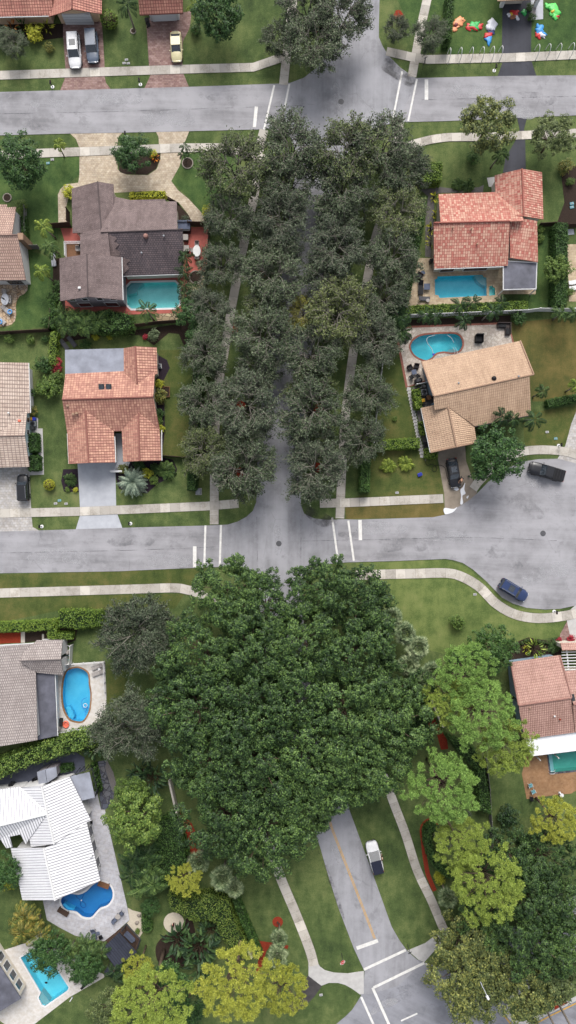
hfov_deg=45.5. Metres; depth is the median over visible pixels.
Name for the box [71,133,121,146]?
driveway
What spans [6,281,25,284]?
patio door
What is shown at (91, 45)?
suv car
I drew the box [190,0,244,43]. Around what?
shade tree
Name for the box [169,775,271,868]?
canopy tree
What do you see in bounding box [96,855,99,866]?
patio door
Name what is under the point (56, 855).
house
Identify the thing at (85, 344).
shrub
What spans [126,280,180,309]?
swimming pool
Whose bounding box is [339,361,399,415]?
oak tree
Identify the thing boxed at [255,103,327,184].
oak tree
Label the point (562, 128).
leafy tree
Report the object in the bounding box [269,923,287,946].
fan palm
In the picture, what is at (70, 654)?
screen wall
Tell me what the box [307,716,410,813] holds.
canopy tree
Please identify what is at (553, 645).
palm
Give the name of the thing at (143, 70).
pavement
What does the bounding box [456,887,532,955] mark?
canopy tree
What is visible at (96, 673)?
sun lounger
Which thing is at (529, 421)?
palm tree
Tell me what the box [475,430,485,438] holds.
shrub
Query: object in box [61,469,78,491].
planting bed
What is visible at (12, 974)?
window
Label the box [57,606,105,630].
hedge
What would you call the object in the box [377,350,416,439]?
lawn
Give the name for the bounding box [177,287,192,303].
palm tree
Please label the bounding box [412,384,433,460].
planting bed
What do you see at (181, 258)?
palm tree
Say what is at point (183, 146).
palm tree
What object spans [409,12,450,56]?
oak tree
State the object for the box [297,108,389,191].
oak tree
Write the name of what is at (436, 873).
shrub
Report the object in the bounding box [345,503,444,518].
lawn
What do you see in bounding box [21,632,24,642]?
path
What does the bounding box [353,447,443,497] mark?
lawn
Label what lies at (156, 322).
wood fence
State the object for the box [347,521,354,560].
road marking
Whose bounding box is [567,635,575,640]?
shrub
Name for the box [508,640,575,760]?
house
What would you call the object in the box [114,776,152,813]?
leafy tree
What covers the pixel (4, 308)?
sun lounger
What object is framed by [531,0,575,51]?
lawn
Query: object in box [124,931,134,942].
outdoor sofa
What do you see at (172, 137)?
driveway
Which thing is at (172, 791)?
garden wall
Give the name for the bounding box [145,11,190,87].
driveway
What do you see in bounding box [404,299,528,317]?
hedge
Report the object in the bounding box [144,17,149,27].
wheelie bin
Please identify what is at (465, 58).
pavement
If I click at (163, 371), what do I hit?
planting bed
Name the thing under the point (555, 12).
slack inflatable
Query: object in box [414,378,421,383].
barbecue grill
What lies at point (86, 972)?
clump palm
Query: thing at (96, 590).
pavement
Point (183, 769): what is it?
canopy tree
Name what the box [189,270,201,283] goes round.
fire pit
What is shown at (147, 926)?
shrub
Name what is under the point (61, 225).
wood fence
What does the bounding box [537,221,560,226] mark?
wood fence
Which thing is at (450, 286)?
swimming pool
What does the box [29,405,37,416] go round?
shrub
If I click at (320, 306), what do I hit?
oak tree
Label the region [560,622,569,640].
path
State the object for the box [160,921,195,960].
bird of paradise
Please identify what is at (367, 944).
road marking
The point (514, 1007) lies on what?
lawn
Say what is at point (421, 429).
hedge
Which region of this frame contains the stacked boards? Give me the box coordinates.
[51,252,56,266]
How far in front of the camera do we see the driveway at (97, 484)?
109.97 m
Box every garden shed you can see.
[37,762,60,783]
[104,961,114,976]
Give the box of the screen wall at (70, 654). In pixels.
[66,644,73,664]
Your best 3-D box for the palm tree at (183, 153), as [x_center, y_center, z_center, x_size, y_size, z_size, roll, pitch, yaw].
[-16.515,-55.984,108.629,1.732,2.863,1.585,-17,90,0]
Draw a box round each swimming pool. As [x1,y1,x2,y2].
[19,948,69,1007]
[59,880,113,919]
[61,666,91,722]
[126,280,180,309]
[409,332,463,360]
[433,273,487,298]
[547,751,575,773]
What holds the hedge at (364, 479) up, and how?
on the ground at (410, 914)
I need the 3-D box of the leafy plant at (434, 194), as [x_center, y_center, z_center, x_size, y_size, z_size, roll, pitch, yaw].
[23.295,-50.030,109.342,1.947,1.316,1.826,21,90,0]
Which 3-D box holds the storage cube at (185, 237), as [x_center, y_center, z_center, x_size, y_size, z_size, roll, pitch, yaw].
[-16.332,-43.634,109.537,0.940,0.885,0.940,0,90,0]
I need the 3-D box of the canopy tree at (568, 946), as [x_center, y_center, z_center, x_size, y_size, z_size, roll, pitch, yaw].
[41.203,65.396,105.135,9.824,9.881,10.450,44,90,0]
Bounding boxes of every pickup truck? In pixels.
[365,839,383,875]
[527,462,565,481]
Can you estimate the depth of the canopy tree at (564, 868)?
101.94 m
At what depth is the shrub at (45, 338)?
109.32 m
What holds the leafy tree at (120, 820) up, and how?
on the ground at (410, 914)
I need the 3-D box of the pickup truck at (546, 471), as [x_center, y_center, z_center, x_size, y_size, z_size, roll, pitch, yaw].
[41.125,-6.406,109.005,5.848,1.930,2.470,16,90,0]
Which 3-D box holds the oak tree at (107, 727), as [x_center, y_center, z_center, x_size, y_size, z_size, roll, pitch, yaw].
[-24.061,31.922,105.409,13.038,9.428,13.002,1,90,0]
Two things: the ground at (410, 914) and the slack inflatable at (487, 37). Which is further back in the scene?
the ground at (410, 914)
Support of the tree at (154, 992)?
on the planting bed at (160, 945)
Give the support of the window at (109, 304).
in the house at (121, 240)
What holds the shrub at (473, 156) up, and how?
on the ground at (410, 914)
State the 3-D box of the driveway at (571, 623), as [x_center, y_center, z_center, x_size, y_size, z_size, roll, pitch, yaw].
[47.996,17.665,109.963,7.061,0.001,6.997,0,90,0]
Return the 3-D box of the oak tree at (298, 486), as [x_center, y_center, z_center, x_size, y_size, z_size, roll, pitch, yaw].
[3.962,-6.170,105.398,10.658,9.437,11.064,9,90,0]
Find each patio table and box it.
[1,293,8,304]
[193,245,200,256]
[424,283,429,289]
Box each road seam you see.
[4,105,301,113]
[323,537,556,540]
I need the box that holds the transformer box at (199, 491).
[196,488,201,494]
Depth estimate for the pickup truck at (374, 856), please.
108.70 m
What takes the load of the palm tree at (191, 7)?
on the ground at (410, 914)
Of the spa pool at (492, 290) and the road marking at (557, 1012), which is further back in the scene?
the spa pool at (492, 290)
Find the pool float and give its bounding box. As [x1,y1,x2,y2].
[63,721,68,727]
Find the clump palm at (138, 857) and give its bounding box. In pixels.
[117,842,161,889]
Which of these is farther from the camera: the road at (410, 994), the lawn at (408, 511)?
the lawn at (408, 511)
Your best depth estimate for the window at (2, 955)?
108.71 m
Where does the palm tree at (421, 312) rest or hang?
on the planting bed at (505, 318)
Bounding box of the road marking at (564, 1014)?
[558,1003,570,1023]
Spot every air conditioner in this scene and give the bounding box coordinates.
[30,421,37,426]
[420,389,426,395]
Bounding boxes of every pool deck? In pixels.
[0,933,103,1023]
[43,791,128,940]
[58,661,105,731]
[61,227,207,314]
[522,754,575,798]
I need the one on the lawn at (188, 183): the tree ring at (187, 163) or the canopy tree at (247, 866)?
the tree ring at (187, 163)
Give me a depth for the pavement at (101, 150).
109.91 m
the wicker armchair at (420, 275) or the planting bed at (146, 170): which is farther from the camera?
the planting bed at (146, 170)
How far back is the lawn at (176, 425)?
109.99 m
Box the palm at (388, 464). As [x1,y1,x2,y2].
[379,458,396,472]
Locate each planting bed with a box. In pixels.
[0,24,62,40]
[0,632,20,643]
[25,626,76,643]
[53,258,64,331]
[60,318,196,346]
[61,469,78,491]
[116,457,176,492]
[118,153,159,174]
[155,918,212,967]
[156,355,169,451]
[165,196,190,219]
[180,813,200,857]
[256,941,271,970]
[408,315,510,325]
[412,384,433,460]
[420,818,438,890]
[428,717,447,749]
[509,637,560,659]
[558,166,575,224]
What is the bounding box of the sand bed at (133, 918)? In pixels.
[127,908,142,936]
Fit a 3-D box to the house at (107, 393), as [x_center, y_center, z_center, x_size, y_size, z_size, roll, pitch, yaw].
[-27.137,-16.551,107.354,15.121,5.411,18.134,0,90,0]
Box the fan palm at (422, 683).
[406,675,426,695]
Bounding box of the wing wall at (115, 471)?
[110,470,123,472]
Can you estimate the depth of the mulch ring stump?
109.94 m
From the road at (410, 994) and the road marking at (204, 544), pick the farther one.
the road at (410, 994)
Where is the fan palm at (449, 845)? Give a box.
[436,825,454,847]
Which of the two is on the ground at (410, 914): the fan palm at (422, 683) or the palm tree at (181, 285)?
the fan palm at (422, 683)
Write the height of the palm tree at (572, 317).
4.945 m
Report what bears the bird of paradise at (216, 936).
on the ground at (410, 914)
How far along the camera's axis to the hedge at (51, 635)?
108.38 m
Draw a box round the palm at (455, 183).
[451,177,462,191]
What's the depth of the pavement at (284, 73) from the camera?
109.92 m
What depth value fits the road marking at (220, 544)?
109.92 m
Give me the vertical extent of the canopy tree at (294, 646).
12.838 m
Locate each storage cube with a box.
[183,234,188,241]
[184,245,188,252]
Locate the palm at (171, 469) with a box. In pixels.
[155,460,176,480]
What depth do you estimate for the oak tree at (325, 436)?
104.50 m
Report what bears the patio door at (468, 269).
in the house at (495, 228)
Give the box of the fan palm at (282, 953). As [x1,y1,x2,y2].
[267,937,289,968]
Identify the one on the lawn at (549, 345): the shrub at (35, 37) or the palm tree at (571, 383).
the palm tree at (571, 383)
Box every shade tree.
[0,128,48,191]
[0,850,22,890]
[8,913,39,943]
[23,927,70,979]
[64,948,104,986]
[109,131,152,173]
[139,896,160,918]
[146,958,191,1015]
[170,294,209,328]
[170,989,206,1023]
[183,324,214,351]
[188,938,281,1023]
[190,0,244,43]
[253,958,308,1017]
[391,719,432,749]
[448,648,475,675]
[465,623,520,676]
[469,422,526,484]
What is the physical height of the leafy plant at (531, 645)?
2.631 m
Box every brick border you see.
[397,341,424,387]
[407,323,513,341]
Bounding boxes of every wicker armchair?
[407,364,412,370]
[413,363,419,368]
[417,271,422,279]
[475,333,483,342]
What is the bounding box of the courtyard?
[0,752,84,784]
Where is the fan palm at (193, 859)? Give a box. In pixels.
[187,849,210,872]
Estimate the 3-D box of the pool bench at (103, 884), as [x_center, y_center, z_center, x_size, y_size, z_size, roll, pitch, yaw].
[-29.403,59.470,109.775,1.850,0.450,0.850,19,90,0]
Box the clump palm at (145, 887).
[126,851,168,899]
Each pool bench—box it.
[57,906,68,916]
[97,880,109,888]
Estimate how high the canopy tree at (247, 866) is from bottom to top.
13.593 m
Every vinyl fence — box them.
[374,362,382,442]
[406,307,575,317]
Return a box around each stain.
[306,509,332,522]
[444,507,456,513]
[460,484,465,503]
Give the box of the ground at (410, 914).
[0,0,575,1023]
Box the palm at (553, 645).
[547,637,560,654]
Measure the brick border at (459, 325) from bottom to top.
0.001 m
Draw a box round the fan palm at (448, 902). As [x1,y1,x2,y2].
[437,884,458,909]
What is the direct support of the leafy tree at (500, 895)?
on the ground at (410, 914)
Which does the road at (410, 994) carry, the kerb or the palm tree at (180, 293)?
the kerb
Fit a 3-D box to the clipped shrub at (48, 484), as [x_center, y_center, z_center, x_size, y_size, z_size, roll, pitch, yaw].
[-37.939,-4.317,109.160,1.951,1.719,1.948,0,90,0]
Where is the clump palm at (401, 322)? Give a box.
[368,301,412,344]
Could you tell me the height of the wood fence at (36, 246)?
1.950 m
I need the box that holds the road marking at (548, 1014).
[545,1010,554,1023]
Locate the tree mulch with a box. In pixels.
[393,10,402,16]
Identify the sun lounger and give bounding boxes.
[0,305,10,315]
[59,339,68,349]
[67,336,76,346]
[90,928,97,938]
[91,663,102,670]
[91,670,102,676]
[418,280,423,294]
[419,296,429,300]
[568,280,575,284]
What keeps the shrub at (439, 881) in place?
on the ground at (410, 914)
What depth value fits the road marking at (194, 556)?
109.92 m
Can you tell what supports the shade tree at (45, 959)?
on the ground at (410, 914)
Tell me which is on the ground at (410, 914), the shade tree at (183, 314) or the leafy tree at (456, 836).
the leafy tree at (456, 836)
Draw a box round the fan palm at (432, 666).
[420,660,441,681]
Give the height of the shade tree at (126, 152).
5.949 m
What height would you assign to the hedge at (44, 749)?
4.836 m
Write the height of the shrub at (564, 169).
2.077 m
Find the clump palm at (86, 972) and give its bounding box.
[73,957,98,980]
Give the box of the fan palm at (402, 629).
[394,621,415,646]
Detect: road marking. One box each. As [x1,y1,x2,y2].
[193,546,195,566]
[203,525,205,564]
[219,525,221,563]
[253,106,257,126]
[263,85,274,129]
[284,84,289,112]
[328,815,375,938]
[329,823,373,937]
[331,518,337,557]
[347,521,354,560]
[356,939,377,949]
[358,520,361,539]
[360,997,373,1023]
[364,949,405,970]
[372,987,389,1023]
[373,962,424,988]
[392,71,402,117]
[407,79,417,120]
[425,79,427,99]
[538,1003,575,1022]
[545,1010,554,1023]
[558,1003,570,1023]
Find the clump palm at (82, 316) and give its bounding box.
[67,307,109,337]
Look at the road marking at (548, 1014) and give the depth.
105.50 m
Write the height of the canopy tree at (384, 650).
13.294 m
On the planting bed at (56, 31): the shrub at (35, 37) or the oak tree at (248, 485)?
the shrub at (35, 37)
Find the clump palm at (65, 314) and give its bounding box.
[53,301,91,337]
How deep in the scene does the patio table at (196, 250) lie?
109.22 m
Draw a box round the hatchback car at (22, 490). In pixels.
[15,474,30,500]
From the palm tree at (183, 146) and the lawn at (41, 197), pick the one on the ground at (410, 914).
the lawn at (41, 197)
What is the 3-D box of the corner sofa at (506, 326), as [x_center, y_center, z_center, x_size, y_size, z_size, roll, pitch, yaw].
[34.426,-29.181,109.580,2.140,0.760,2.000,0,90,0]
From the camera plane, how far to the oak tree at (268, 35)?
106.05 m
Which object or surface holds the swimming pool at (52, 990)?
in the pool deck at (27, 1008)
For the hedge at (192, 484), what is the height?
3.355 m
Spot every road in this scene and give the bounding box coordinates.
[0,75,575,134]
[0,459,575,608]
[223,0,419,993]
[337,896,575,1023]
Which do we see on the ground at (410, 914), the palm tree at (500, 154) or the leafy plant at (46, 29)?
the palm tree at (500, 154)
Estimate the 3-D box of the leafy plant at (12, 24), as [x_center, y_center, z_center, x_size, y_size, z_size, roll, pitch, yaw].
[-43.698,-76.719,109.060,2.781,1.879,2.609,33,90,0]
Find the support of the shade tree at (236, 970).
on the ground at (410, 914)
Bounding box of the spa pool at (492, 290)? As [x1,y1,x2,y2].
[488,284,495,296]
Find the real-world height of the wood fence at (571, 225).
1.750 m
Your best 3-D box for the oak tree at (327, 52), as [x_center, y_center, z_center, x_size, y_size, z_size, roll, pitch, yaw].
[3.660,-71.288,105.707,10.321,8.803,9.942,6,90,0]
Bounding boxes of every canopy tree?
[144,661,241,764]
[150,606,247,695]
[152,654,201,702]
[160,722,259,811]
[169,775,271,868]
[189,552,273,630]
[199,659,297,753]
[207,705,298,813]
[210,607,291,706]
[215,790,305,883]
[221,566,309,642]
[235,648,342,748]
[258,764,345,852]
[263,600,346,690]
[266,698,357,801]
[282,554,370,626]
[290,737,348,815]
[292,660,402,762]
[305,606,399,711]
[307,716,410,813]
[317,562,398,647]
[345,679,442,775]
[373,658,438,724]
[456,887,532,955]
[475,824,538,887]
[488,861,570,952]
[489,903,574,983]
[515,822,575,898]
[523,874,575,944]
[531,914,575,979]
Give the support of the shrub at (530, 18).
on the ground at (410, 914)
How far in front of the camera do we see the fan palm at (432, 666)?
104.62 m
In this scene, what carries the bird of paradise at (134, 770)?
on the ground at (410, 914)
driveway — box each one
[0,467,30,508]
[0,517,36,530]
[58,152,204,221]
[60,22,109,89]
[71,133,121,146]
[76,514,121,528]
[78,433,129,506]
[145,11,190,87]
[156,131,188,143]
[438,446,476,508]
[498,0,535,75]
[503,117,526,172]
[558,413,575,462]
[567,606,575,638]
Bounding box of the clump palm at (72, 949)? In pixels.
[55,938,79,969]
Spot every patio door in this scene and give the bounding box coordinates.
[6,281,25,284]
[89,825,93,836]
[92,838,96,853]
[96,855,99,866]
[439,269,454,271]
[462,267,487,271]
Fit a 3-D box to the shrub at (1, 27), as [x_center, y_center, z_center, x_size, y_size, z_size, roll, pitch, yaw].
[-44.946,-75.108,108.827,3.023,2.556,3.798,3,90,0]
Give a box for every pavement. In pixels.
[0,56,281,79]
[0,499,238,517]
[0,583,216,602]
[2,143,264,161]
[210,129,267,523]
[256,798,318,966]
[279,0,296,84]
[308,963,363,993]
[320,494,442,507]
[336,123,403,518]
[356,568,575,622]
[386,47,575,63]
[386,774,448,933]
[408,0,430,76]
[408,936,444,961]
[409,129,575,147]
[469,445,575,491]
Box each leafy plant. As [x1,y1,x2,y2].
[4,19,17,30]
[15,18,30,34]
[38,18,54,34]
[426,222,433,233]
[430,191,437,201]
[524,638,545,658]
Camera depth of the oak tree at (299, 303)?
105.89 m
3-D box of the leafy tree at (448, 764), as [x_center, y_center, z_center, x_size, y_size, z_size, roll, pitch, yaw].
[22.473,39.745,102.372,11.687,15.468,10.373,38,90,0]
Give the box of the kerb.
[506,985,575,1023]
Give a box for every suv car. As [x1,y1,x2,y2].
[66,31,82,69]
[84,28,99,63]
[497,578,528,601]
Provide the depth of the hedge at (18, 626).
108.40 m
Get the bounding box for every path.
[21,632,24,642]
[29,428,43,474]
[31,417,37,432]
[97,760,113,809]
[289,976,321,1011]
[487,177,494,186]
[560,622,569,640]
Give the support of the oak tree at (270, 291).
on the ground at (410, 914)
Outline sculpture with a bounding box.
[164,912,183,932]
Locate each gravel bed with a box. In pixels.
[105,762,115,792]
[419,185,483,256]
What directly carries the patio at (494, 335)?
on the ground at (410, 914)
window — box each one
[0,950,4,962]
[2,959,10,971]
[9,968,16,980]
[15,978,22,990]
[77,302,92,306]
[104,302,119,306]
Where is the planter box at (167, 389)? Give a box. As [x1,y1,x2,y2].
[163,387,169,396]
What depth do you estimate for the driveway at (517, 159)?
109.96 m
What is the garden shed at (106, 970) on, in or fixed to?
on the ground at (410, 914)
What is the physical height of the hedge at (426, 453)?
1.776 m
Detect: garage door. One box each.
[61,12,93,24]
[152,14,176,21]
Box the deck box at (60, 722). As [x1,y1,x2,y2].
[59,718,62,726]
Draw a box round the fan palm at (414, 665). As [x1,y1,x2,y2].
[397,654,419,677]
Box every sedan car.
[169,31,182,62]
[445,458,461,487]
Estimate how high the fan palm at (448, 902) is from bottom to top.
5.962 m
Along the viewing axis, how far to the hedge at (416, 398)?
108.65 m
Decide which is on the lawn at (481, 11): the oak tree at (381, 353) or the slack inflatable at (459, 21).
the slack inflatable at (459, 21)
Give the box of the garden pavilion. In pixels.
[101,923,140,971]
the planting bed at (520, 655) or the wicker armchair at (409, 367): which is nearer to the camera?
the wicker armchair at (409, 367)
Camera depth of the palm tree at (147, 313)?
104.35 m
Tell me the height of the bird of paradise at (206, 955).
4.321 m
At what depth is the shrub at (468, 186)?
109.47 m
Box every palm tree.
[33,219,56,238]
[34,264,54,282]
[39,238,59,255]
[43,245,60,262]
[54,138,66,156]
[116,0,137,31]
[136,299,158,323]
[174,264,192,281]
[177,151,187,160]
[177,279,192,292]
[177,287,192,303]
[178,249,194,266]
[179,142,190,154]
[185,281,199,294]
[186,0,199,26]
[417,307,434,324]
[427,309,442,325]
[449,298,469,315]
[454,313,473,330]
[462,294,481,310]
[481,302,502,320]
[490,148,509,168]
[492,407,510,426]
[494,294,508,311]
[503,411,519,427]
[519,410,546,431]
[532,384,549,398]
[551,304,567,322]
[563,306,575,322]
[565,378,575,392]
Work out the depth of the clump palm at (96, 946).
106.92 m
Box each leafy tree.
[84,985,132,1023]
[100,788,163,855]
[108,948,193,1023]
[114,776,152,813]
[120,945,154,989]
[165,862,202,897]
[398,746,481,824]
[421,675,481,728]
[421,946,487,1023]
[426,641,499,700]
[429,909,497,974]
[432,813,492,876]
[446,675,520,752]
[446,970,496,1023]
[450,841,524,927]
[458,94,517,156]
[459,926,514,986]
[465,947,527,1008]
[471,718,539,777]
[494,957,561,1023]
[528,795,575,844]
[529,962,575,1011]
[530,109,575,160]
[543,254,575,284]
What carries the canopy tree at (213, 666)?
on the ground at (410, 914)
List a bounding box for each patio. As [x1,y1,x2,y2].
[0,284,27,326]
[400,325,511,385]
[408,258,535,305]
[567,244,575,300]
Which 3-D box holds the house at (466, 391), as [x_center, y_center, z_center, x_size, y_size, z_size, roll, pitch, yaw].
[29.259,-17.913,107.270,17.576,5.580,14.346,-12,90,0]
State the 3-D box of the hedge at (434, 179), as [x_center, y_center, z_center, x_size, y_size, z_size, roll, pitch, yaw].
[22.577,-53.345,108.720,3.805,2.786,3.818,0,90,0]
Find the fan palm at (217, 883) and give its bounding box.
[208,859,233,891]
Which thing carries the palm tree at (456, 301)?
on the ground at (410, 914)
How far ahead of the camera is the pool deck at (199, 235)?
109.96 m
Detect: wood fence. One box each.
[0,329,50,334]
[29,244,39,248]
[48,221,71,228]
[65,207,69,222]
[134,319,177,326]
[187,220,207,226]
[205,232,209,289]
[484,757,492,848]
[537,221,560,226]
[568,223,575,227]
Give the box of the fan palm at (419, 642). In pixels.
[404,635,429,660]
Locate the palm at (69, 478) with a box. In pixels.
[63,473,77,486]
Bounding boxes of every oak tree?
[0,26,29,60]
[85,680,168,761]
[88,589,181,679]
[173,375,233,430]
[175,321,228,380]
[175,423,228,479]
[186,282,233,332]
[190,125,272,202]
[195,239,248,287]
[200,188,261,242]
[204,434,283,504]
[214,362,283,440]
[220,302,294,372]
[221,414,275,469]
[232,344,285,398]
[238,242,309,308]
[241,277,290,337]
[250,183,310,253]
[250,225,305,279]
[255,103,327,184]
[255,152,318,221]
[258,16,290,57]
[271,368,353,445]
[273,0,335,39]
[276,320,345,378]
[279,9,346,77]
[279,357,340,411]
[280,437,349,506]
[286,293,318,333]
[286,414,341,463]
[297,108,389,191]
[300,248,353,302]
[301,274,376,348]
[304,206,367,283]
[308,0,375,56]
[308,152,380,223]
[314,192,367,252]
[338,414,389,468]
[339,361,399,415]
[344,108,417,188]
[349,308,403,376]
[362,221,424,285]
[362,269,412,320]
[367,179,429,242]
[376,134,435,198]
[383,13,410,44]
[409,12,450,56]
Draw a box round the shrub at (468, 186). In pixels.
[461,178,474,192]
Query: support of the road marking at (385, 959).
on the road at (362, 80)
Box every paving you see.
[156,275,206,320]
[531,0,542,19]
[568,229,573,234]
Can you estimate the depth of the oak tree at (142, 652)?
102.59 m
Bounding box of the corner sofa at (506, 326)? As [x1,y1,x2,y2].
[497,322,510,335]
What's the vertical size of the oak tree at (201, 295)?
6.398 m
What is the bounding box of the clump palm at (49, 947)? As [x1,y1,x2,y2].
[36,929,57,957]
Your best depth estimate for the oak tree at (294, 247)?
104.44 m
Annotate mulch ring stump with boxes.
[272,917,282,926]
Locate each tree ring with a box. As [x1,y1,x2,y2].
[2,193,11,201]
[182,157,192,168]
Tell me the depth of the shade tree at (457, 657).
106.36 m
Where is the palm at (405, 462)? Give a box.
[397,456,414,471]
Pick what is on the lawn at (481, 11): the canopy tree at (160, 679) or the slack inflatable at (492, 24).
the slack inflatable at (492, 24)
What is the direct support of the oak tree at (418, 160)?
on the ground at (410, 914)
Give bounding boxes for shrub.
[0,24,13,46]
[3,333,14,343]
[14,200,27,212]
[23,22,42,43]
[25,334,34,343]
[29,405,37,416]
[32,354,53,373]
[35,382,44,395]
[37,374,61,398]
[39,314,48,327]
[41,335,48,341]
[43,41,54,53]
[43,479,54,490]
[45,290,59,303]
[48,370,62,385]
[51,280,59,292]
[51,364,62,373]
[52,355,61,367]
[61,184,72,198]
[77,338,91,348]
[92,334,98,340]
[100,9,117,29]
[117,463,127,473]
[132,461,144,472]
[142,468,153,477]
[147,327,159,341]
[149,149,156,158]
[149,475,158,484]
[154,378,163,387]
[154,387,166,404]
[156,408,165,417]
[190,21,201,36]
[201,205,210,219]
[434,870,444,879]
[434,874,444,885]
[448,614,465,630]
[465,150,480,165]
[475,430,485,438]
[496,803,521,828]
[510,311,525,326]
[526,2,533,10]
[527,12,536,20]
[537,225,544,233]
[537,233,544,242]
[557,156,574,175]
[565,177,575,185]
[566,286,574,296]
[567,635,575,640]
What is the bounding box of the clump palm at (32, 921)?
[11,900,55,946]
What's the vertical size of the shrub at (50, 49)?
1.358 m
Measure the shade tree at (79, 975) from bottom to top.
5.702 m
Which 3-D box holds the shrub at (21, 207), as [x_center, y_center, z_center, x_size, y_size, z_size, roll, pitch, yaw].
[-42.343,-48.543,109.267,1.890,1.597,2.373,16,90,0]
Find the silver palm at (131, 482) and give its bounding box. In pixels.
[116,466,147,497]
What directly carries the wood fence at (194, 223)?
on the ground at (410, 914)
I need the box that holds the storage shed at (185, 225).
[177,220,191,233]
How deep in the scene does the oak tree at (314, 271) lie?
104.36 m
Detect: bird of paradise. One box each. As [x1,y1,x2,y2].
[82,744,103,761]
[125,760,151,781]
[132,759,169,795]
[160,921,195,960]
[177,927,220,973]
[182,946,217,986]
[196,919,222,948]
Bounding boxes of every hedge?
[0,617,60,632]
[0,724,98,779]
[19,215,30,239]
[27,455,42,471]
[28,432,41,453]
[46,622,60,639]
[48,301,58,329]
[48,329,61,367]
[54,629,75,639]
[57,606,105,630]
[59,761,74,772]
[89,761,102,791]
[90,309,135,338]
[129,190,166,199]
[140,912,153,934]
[153,810,190,886]
[167,886,249,955]
[186,338,205,490]
[232,895,262,957]
[357,442,370,492]
[371,437,420,450]
[397,195,427,308]
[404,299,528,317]
[411,388,422,410]
[417,420,425,436]
[419,161,442,189]
[421,820,459,880]
[423,448,438,459]
[440,0,454,50]
[443,731,491,814]
[544,394,575,408]
[547,222,568,310]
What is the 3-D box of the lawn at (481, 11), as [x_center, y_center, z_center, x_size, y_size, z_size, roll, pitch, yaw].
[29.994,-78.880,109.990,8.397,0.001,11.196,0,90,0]
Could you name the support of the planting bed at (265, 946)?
on the ground at (410, 914)
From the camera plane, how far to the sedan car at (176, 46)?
109.04 m
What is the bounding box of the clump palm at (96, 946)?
[76,932,110,962]
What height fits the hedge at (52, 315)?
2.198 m
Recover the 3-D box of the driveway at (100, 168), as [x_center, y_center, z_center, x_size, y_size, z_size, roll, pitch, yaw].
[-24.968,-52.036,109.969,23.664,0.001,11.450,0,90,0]
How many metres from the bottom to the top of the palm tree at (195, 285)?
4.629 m
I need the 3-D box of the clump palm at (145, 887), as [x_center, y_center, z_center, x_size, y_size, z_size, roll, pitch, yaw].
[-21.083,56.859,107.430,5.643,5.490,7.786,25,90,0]
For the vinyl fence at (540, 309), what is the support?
on the ground at (410, 914)
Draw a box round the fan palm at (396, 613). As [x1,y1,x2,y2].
[380,607,403,626]
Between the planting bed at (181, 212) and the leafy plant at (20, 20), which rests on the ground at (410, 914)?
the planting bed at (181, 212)
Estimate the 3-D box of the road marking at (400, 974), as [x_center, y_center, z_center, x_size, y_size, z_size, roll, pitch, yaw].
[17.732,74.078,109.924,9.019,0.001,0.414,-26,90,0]
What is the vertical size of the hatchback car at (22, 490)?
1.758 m
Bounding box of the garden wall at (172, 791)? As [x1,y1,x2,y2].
[168,777,191,872]
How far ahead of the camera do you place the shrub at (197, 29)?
108.92 m
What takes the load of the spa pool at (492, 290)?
in the patio at (495, 277)
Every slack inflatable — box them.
[452,16,465,31]
[465,21,482,30]
[483,33,492,45]
[486,18,497,34]
[507,10,519,20]
[535,23,546,39]
[545,3,560,20]
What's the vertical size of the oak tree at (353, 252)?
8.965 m
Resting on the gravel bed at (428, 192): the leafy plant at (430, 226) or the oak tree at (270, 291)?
the leafy plant at (430, 226)
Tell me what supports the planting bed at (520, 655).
on the ground at (410, 914)
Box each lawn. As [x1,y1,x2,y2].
[0,156,78,253]
[0,567,205,587]
[0,594,183,620]
[3,251,52,330]
[106,664,126,722]
[159,350,194,456]
[172,153,237,214]
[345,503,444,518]
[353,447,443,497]
[356,560,559,612]
[374,578,565,654]
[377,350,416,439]
[398,0,448,53]
[449,0,501,53]
[510,974,575,1021]
[511,318,575,400]
[518,223,551,308]
[523,406,575,444]
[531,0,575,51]
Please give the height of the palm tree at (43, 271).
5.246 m
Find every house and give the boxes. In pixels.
[0,0,101,24]
[0,204,32,284]
[0,362,33,467]
[0,639,67,745]
[0,762,101,900]
[0,944,25,1010]
[59,181,183,306]
[62,346,161,463]
[138,0,182,21]
[420,340,533,452]
[430,168,542,295]
[497,0,539,7]
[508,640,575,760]
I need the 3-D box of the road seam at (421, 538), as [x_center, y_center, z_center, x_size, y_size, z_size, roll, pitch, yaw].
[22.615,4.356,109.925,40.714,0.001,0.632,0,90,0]
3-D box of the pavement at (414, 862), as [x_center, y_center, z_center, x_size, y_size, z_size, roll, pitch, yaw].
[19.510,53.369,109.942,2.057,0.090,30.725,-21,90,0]
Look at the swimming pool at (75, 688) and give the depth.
111.30 m
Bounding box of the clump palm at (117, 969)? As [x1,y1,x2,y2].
[103,962,132,987]
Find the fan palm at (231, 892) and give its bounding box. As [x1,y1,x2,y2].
[225,873,244,898]
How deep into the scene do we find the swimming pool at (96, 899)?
111.20 m
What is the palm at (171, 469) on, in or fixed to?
on the planting bed at (149, 487)
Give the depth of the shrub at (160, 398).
108.74 m
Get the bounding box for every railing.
[71,661,104,664]
[103,662,105,693]
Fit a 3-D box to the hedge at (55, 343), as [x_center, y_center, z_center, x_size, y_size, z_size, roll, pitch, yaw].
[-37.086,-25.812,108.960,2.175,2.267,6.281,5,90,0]
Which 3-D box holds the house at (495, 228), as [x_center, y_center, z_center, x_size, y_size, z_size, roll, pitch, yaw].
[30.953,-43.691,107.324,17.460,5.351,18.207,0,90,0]

